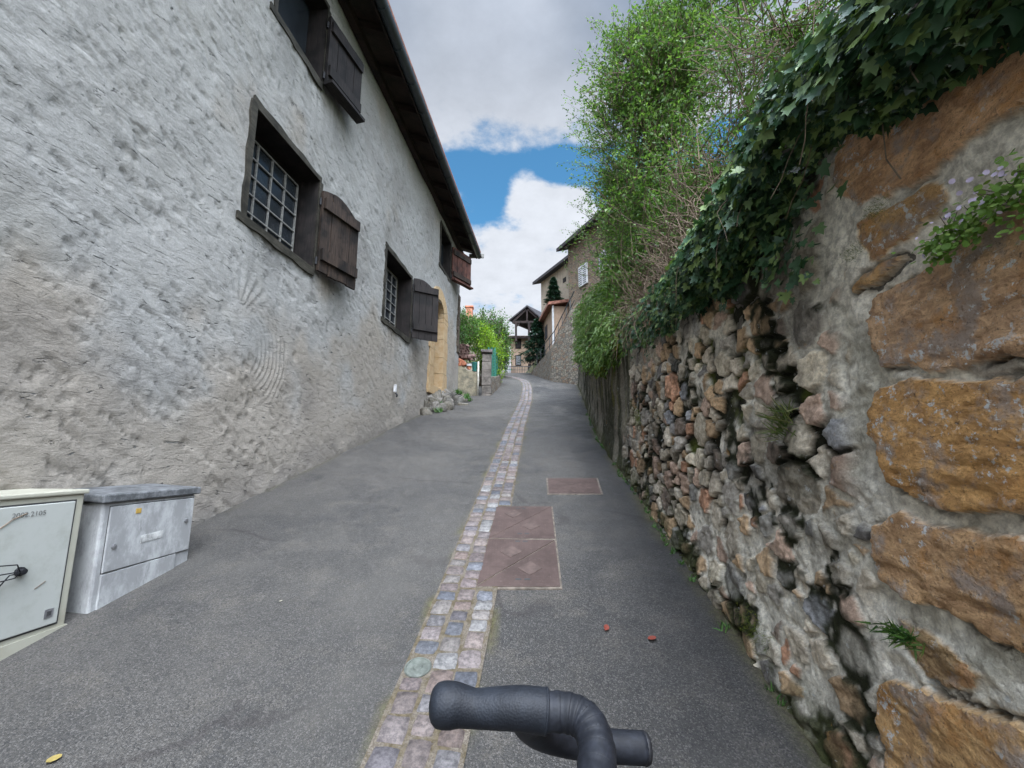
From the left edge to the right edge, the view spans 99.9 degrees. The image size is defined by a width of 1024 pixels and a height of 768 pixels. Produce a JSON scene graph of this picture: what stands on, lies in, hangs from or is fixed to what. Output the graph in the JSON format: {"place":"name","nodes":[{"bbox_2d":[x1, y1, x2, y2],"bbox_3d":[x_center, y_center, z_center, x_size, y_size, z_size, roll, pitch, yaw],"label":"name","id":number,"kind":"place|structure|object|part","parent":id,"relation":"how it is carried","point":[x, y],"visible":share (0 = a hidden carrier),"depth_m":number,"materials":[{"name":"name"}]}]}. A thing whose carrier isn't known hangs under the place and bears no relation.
{"place":"outdoors","nodes":[
{"label":"outdoors","id":0,"kind":"place"},
{"bbox_2d":[0,373,830,767],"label":"road","id":1,"kind":"structure","parent":0,"point":[278,625],"depth_m":2.06,"materials":[{"name":"grey asphalt"}]},
{"bbox_2d":[0,488,89,660],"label":"junction box","id":2,"kind":"object","parent":1,"relation":"on","point":[39,529],"visible":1,"depth_m":2.01,"materials":[{"name":"beige metal"}]},
{"bbox_2d":[0,501,75,639],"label":"door","id":3,"kind":"structure","parent":2,"relation":"in","point":[34,539],"depth_m":1.99,"materials":[{"name":"metal"}]},
{"bbox_2d":[46,754,61,761],"bbox_3d":[-1.514,1.238,1.420,0.038,0.011,0.026,7,-12,-36],"label":"fallen leaf","id":4,"kind":"object","parent":1,"relation":"on","point":[53,758],"visible":1,"depth_m":1.43,"materials":[{"name":"yellow plant"}]},
{"bbox_2d":[66,483,200,613],"bbox_3d":[-2.313,0.942,2.561,0.390,0.644,0.602,-2,-9,9],"label":"meter cabinet","id":5,"kind":"object","parent":1,"relation":"on","point":[130,538],"visible":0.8,"depth_m":2.41,"materials":[{"name":"plastic"}]},
{"bbox_3d":[-2.133,0.876,2.553,0.030,0.343,0.512,-2,-9,9],"label":"door","id":6,"kind":"part","parent":5,"relation":"part of","materials":[{"name":"plastic"}]},
{"bbox_2d":[434,406,443,411],"bbox_3d":[-1.534,0.526,9.130,0.226,0.166,0.238,-8,-12,40],"label":"weed","id":7,"kind":"object","parent":1,"relation":"on","point":[439,410],"visible":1,"depth_m":9.11,"materials":[{"name":"green plant"}]},
{"bbox_2d":[359,373,531,767],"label":"cobble gutter","id":8,"kind":"object","parent":1,"relation":"on","point":[393,729],"visible":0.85,"depth_m":2.04,"materials":[{"name":"stone"}]},
{"bbox_2d":[404,657,431,677],"bbox_3d":[-0.400,1.214,1.828,0.116,0.055,0.118,0,-9,0],"label":"survey marker","id":9,"kind":"object","parent":8,"relation":"on","point":[417,667],"visible":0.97,"depth_m":1.82,"materials":[{"name":"metal"}]},
{"bbox_2d":[477,361,478,395],"bbox_3d":[-0.991,-0.141,12.541,0.061,1.050,0.056,4,-10,-22],"label":"pale post","id":10,"kind":"object","parent":1,"relation":"on","point":[478,378],"visible":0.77,"depth_m":12.52,"materials":[{"name":"paint"}]},
{"bbox_2d":[429,680,652,767],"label":"bicycle","id":11,"kind":"object","parent":1,"relation":"on","point":[569,725],"visible":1,"depth_m":0.44,"materials":[{"name":"black rubber"}]},
{"bbox_2d":[546,478,602,494],"bbox_3d":[0.615,1.027,4.265,0.570,0.158,0.490,0,-9,0],"label":"valve cover","id":12,"kind":"object","parent":1,"relation":"on","point":[573,486],"visible":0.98,"depth_m":4.23,"materials":[{"name":"metal"}]},
{"bbox_2d":[587,413,786,705],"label":"verge weeds","id":13,"kind":"object","parent":1,"relation":"on","point":[666,544],"visible":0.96,"depth_m":2.97,"materials":[{"name":"green plant"}]},
{"bbox_2d":[458,344,476,360],"bbox_3d":[-1.494,-0.938,12.973,0.844,0.540,0.294,0,-9,0],"label":"tile heap","id":14,"kind":"object","parent":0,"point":[464,354],"visible":0.73,"depth_m":12.86,"materials":[{"name":"brown tile"}]},
{"bbox_2d":[488,347,499,376],"bbox_3d":[-0.590,-0.688,14.709,0.050,2.100,3.856,-1,-9,3],"label":"fence","id":15,"kind":"object","parent":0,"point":[494,372],"visible":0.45,"depth_m":14.65,"materials":[{"name":"teal metal"}]},
{"bbox_2d":[477,506,561,589],"bbox_3d":[0.068,1.124,3.068,0.499,0.347,1.268,0,-9,3],"label":"access cover","id":16,"kind":"object","parent":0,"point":[523,555],"visible":0.93,"depth_m":2.87,"materials":[{"name":"metal"}]},
{"bbox_2d":[526,360,536,372],"bbox_3d":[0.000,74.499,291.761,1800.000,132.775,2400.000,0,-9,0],"label":"ground","id":17,"kind":"structure","parent":0,"point":[531,368],"depth_m":27.05,"materials":[{"name":"soil"}]},
{"bbox_2d":[0,0,483,527],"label":"stucco house","id":18,"kind":"structure","parent":17,"relation":"on","point":[236,238],"depth_m":3.57,"materials":[{"name":"white paint"}]},
{"bbox_2d":[236,95,323,275],"bbox_3d":[-2.514,-1.991,4.553,0.299,1.318,1.276,-1,-9,6],"label":"window","id":19,"kind":"structure","parent":18,"relation":"in","point":[270,195],"depth_m":4.68,"materials":[{"name":"brown wood"}]},
{"bbox_2d":[269,0,330,90],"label":"window","id":20,"kind":"structure","parent":18,"relation":"in","point":[304,22],"depth_m":5.31,"materials":[{"name":"brown wood"}]},
{"bbox_2d":[393,385,397,396],"bbox_3d":[-2.013,0.117,7.449,0.083,0.220,0.059,2,-10,-14],"label":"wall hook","id":21,"kind":"object","parent":18,"relation":"attached to","point":[395,388],"depth_m":7.43,"materials":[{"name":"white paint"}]},
{"bbox_2d":[380,241,412,342],"bbox_3d":[-2.198,-1.583,7.791,0.319,1.428,1.437,-1,-9,6],"label":"window","id":22,"kind":"structure","parent":18,"relation":"in","point":[403,298],"depth_m":8.18,"materials":[{"name":"brown wood"}]},
{"bbox_2d":[426,286,447,393],"bbox_3d":[-1.906,-1.017,10.447,0.360,2.690,1.668,-1,-9,6],"label":"door","id":23,"kind":"structure","parent":18,"relation":"in","point":[437,363],"depth_m":10.75,"materials":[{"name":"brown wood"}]},
{"bbox_2d":[439,220,451,282],"bbox_3d":[-1.863,-3.428,11.286,0.279,1.248,1.175,-1,-9,6],"label":"window","id":24,"kind":"structure","parent":18,"relation":"in","point":[445,255],"depth_m":11.73,"materials":[{"name":"brown wood"}]},
{"bbox_2d":[420,389,468,414],"bbox_3d":[-1.496,0.510,10.280,0.892,0.999,2.920,0,-9,0],"label":"door step","id":25,"kind":"object","parent":17,"relation":"on","point":[451,399],"depth_m":9.58,"materials":[{"name":"stone"}]},
{"bbox_2d":[458,365,476,395],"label":"garden wall","id":26,"kind":"structure","parent":17,"relation":"on","point":[467,380],"depth_m":12.55,"materials":[{"name":"beige paint"}]},
{"bbox_2d":[458,358,466,366],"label":"clay pipes","id":27,"kind":"object","parent":26,"relation":"on","point":[462,363],"visible":0.9,"depth_m":12.60,"materials":[{"name":"ceramic"}]},
{"bbox_2d":[466,363,471,369],"bbox_3d":[-1.266,-0.507,12.672,0.165,0.163,0.165,0,-9,0],"label":"flower pot","id":28,"kind":"object","parent":26,"relation":"on","point":[468,365],"visible":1,"depth_m":12.62,"materials":[{"name":"ceramic"}]},
{"bbox_2d":[472,362,476,371],"bbox_3d":[-1.103,-0.502,12.701,0.184,0.270,0.184,0,-9,0],"label":"flower pot","id":29,"kind":"object","parent":26,"relation":"on","point":[474,366],"visible":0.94,"depth_m":12.64,"materials":[{"name":"teal ceramic"}]},
{"bbox_2d":[460,305,480,373],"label":"cottage","id":30,"kind":"structure","parent":17,"relation":"on","point":[470,308],"depth_m":24.29,"materials":[{"name":"concrete"}]},
{"bbox_2d":[459,306,488,367],"bbox_3d":[-1.665,-1.231,15.208,1.714,3.256,2.767,0,-9,0],"label":"garden shrub","id":31,"kind":"object","parent":17,"relation":"on","point":[465,336],"visible":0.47,"depth_m":14.97,"materials":[{"name":"green plant"}]},
{"bbox_2d":[461,317,510,385],"bbox_3d":[-0.978,-1.182,16.109,2.179,2.965,3.049,5,-10,-26],"label":"garden shrub","id":32,"kind":"object","parent":17,"relation":"on","point":[487,339],"visible":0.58,"depth_m":15.71,"materials":[{"name":"green plant"}]},
{"bbox_2d":[481,349,492,395],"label":"stone pillar","id":33,"kind":"structure","parent":17,"relation":"on","point":[486,372],"depth_m":12.60,"materials":[{"name":"grey stone"}]},
{"bbox_2d":[479,374,501,394],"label":"wall","id":34,"kind":"structure","parent":17,"relation":"on","point":[496,384],"depth_m":13.93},
{"bbox_2d":[466,305,516,374],"bbox_3d":[-0.795,-1.737,20.164,2.283,3.657,4.011,-4,-10,23],"label":"garden tree","id":35,"kind":"object","parent":17,"relation":"on","point":[499,325],"visible":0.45,"depth_m":19.56,"materials":[{"name":"green plant"}]},
{"bbox_2d":[502,338,517,372],"bbox_3d":[-0.573,-1.875,26.551,1.874,3.197,2.462,-4,-10,24],"label":"garden tree","id":36,"kind":"object","parent":17,"relation":"on","point":[508,362],"visible":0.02,"depth_m":26.52,"materials":[{"name":"green plant"}]},
{"bbox_2d":[505,366,530,372],"bbox_3d":[0.358,-0.865,26.654,1.716,0.595,0.329,1,-9,-7],"label":"railing","id":37,"kind":"object","parent":17,"relation":"on","point":[517,369],"visible":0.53,"depth_m":26.62,"materials":[{"name":"metal"}]},
{"bbox_2d":[508,336,536,372],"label":"pink house","id":38,"kind":"structure","parent":17,"relation":"on","point":[518,345],"depth_m":28.68,"materials":[{"name":"paint"}]},
{"bbox_2d":[515,339,520,348],"bbox_3d":[0.419,-2.685,28.802,0.403,0.652,0.080,0,-9,0],"label":"window","id":39,"kind":"structure","parent":38,"relation":"in","point":[517,345],"depth_m":28.76,"materials":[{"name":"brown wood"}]},
{"bbox_2d":[515,355,520,365],"bbox_3d":[0.417,-1.569,28.618,0.401,0.713,0.080,0,-9,0],"label":"window","id":40,"kind":"structure","parent":38,"relation":"in","point":[516,356],"depth_m":28.58,"materials":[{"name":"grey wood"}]},
{"bbox_2d":[509,305,540,341],"bbox_3d":[2.127,-3.747,29.492,1.987,2.424,5.147,-7,-12,36],"label":"timber shelter","id":41,"kind":"object","parent":17,"relation":"on","point":[525,316],"visible":0.46,"depth_m":28.23,"materials":[{"name":"brown wood"}]},
{"bbox_2d":[517,317,544,365],"bbox_3d":[1.237,-2.336,23.277,2.089,2.614,1.884,0,-9,0],"label":"conifer","id":42,"kind":"object","parent":17,"relation":"on","point":[537,333],"visible":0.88,"depth_m":23.12,"materials":[{"name":"green plant"}]},
{"bbox_2d":[532,255,568,313],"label":"tall house","id":43,"kind":"structure","parent":17,"relation":"on","point":[559,271],"depth_m":23.06,"materials":[{"name":"beige paint"}]},
{"bbox_2d":[539,299,568,361],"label":"house","id":44,"kind":"structure","parent":17,"relation":"on","point":[551,314],"depth_m":20.96,"materials":[{"name":"paint"}]},
{"bbox_2d":[545,325,547,339],"bbox_3d":[1.790,-2.710,22.531,0.030,0.700,0.600,1,-9,-6],"label":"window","id":45,"kind":"structure","parent":44,"relation":"in","point":[546,332],"depth_m":22.38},
{"bbox_2d":[542,276,563,304],"bbox_3d":[2.118,-4.700,21.850,1.182,1.563,1.117,9,-13,-43],"label":"conifer","id":46,"kind":"object","parent":44,"relation":"on","point":[554,292],"visible":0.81,"depth_m":21.70,"materials":[{"name":"green plant"}]},
{"bbox_2d":[531,280,604,384],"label":"ramp wall","id":47,"kind":"structure","parent":17,"relation":"on","point":[555,363],"depth_m":17.37,"materials":[{"name":"grey stone"}]},
{"bbox_2d":[533,291,574,368],"bbox_3d":[1.634,-2.179,20.183,0.455,2.136,6.567,2,-10,-12],"label":"railing","id":48,"kind":"object","parent":47,"relation":"on","point":[555,329],"visible":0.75,"depth_m":18.07,"materials":[{"name":"metal"}]},
{"bbox_2d":[589,134,681,289],"bbox_3d":[2.431,-2.740,8.531,1.932,4.520,3.875,0,-9,0],"label":"leafy shrub","id":49,"kind":"object","parent":17,"relation":"on","point":[607,236],"visible":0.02,"depth_m":8.15,"materials":[{"name":"green plant"}]},
{"bbox_2d":[556,168,715,311],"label":"stone house","id":50,"kind":"structure","parent":17,"relation":"on","point":[576,279],"depth_m":18.70,"materials":[{"name":"beige stone"}]},
{"bbox_2d":[578,262,587,287],"bbox_3d":[3.058,-4.690,18.539,0.070,0.905,0.650,4,-10,-23],"label":"window","id":51,"kind":"structure","parent":50,"relation":"in","point":[583,280],"depth_m":18.46,"materials":[{"name":"white paint"}]},
{"bbox_2d":[624,0,893,301],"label":"leafy shrub","id":52,"kind":"object","parent":17,"relation":"on","point":[788,36],"visible":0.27,"depth_m":3.56,"materials":[{"name":"green plant"}]},
{"bbox_2d":[577,1,1023,767],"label":"stone wall","id":53,"kind":"structure","parent":17,"relation":"on","point":[885,483],"depth_m":1.26,"materials":[{"name":"brown stone"}]},
{"bbox_2d":[583,336,618,378],"bbox_3d":[1.356,-0.499,7.244,0.212,1.395,4.990,-1,-9,6],"label":"hanging moss","id":54,"kind":"object","parent":53,"relation":"hanging from","point":[603,367],"visible":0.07,"depth_m":5.68,"materials":[{"name":"green plant"}]},
{"bbox_2d":[569,279,645,377],"bbox_3d":[1.522,-1.082,7.977,0.943,2.943,6.863,-1,-9,6],"label":"drooping broom","id":55,"kind":"object","parent":53,"relation":"attached to","point":[593,335],"visible":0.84,"depth_m":5.68,"materials":[{"name":"green plant"}]},
{"bbox_2d":[631,404,642,425],"bbox_3d":[1.161,0.331,4.003,0.056,0.315,0.434,-1,-9,4],"label":"moss patch","id":56,"kind":"object","parent":53,"relation":"attached to","point":[636,416],"visible":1,"depth_m":3.99,"materials":[{"name":"green plant"}]},
{"bbox_2d":[607,108,739,367],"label":"dry brambles","id":57,"kind":"object","parent":53,"relation":"on","point":[653,278],"visible":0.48,"depth_m":3.13,"materials":[{"name":"brown plant"}]},
{"bbox_2d":[571,0,776,321],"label":"leafy shrub","id":58,"kind":"object","parent":53,"relation":"on","point":[664,91],"visible":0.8,"depth_m":5.14,"materials":[{"name":"green plant"}]},
{"bbox_2d":[557,4,654,289],"bbox_3d":[1.425,-3.579,7.053,1.395,3.871,4.460,-1,-9,4],"label":"wild spray","id":59,"kind":"object","parent":58,"relation":"attached to","point":[593,131],"visible":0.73,"depth_m":6.75,"materials":[{"name":"green plant"}]},
{"bbox_2d":[732,589,771,660],"bbox_3d":[1.053,1.107,1.907,0.065,0.318,0.466,-1,-9,4],"label":"moss patch","id":60,"kind":"object","parent":53,"relation":"attached to","point":[749,624],"visible":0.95,"depth_m":1.90,"materials":[{"name":"plant"}]},
{"bbox_2d":[754,397,797,442],"bbox_3d":[1.023,0.128,1.647,0.160,0.199,0.257,0,-9,0],"label":"grass tuft","id":61,"kind":"object","parent":53,"relation":"on","point":[776,415],"visible":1,"depth_m":1.64,"materials":[{"name":"green plant"}]},
{"bbox_2d":[614,0,1023,364],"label":"ivy","id":62,"kind":"object","parent":53,"relation":"attached to","point":[762,189],"visible":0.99,"depth_m":1.31,"materials":[{"name":"green plant"}]},
{"bbox_2d":[838,238,864,261],"bbox_3d":[0.989,-0.387,1.252,0.047,0.077,0.133,0,-9,0],"label":"moss cushion","id":63,"kind":"object","parent":53,"relation":"attached to","point":[852,252],"visible":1,"depth_m":1.26,"materials":[{"name":"green plant"}]},
{"bbox_2d":[860,190,891,228],"bbox_3d":[0.984,-0.470,1.173,0.046,0.077,0.118,0,-9,0],"label":"moss cushion","id":64,"kind":"object","parent":53,"relation":"attached to","point":[876,209],"visible":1,"depth_m":1.17,"materials":[{"name":"plant"}]},
{"bbox_2d":[855,617,925,660],"bbox_3d":[0.978,0.645,1.119,0.110,0.100,0.176,-3,-10,16],"label":"fern tuft","id":65,"kind":"object","parent":53,"relation":"attached to","point":[895,632],"visible":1,"depth_m":1.09,"materials":[{"name":"green plant"}]},
{"bbox_2d":[891,148,1023,273],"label":"toadflax","id":66,"kind":"object","parent":53,"relation":"attached to","point":[988,205],"visible":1,"depth_m":0.89,"materials":[{"name":"green plant"}]},
{"bbox_2d":[389,0,900,372],"label":"sky","id":67,"kind":"structure","parent":0,"point":[492,76],"materials":[{"name":"white"}]}
]}

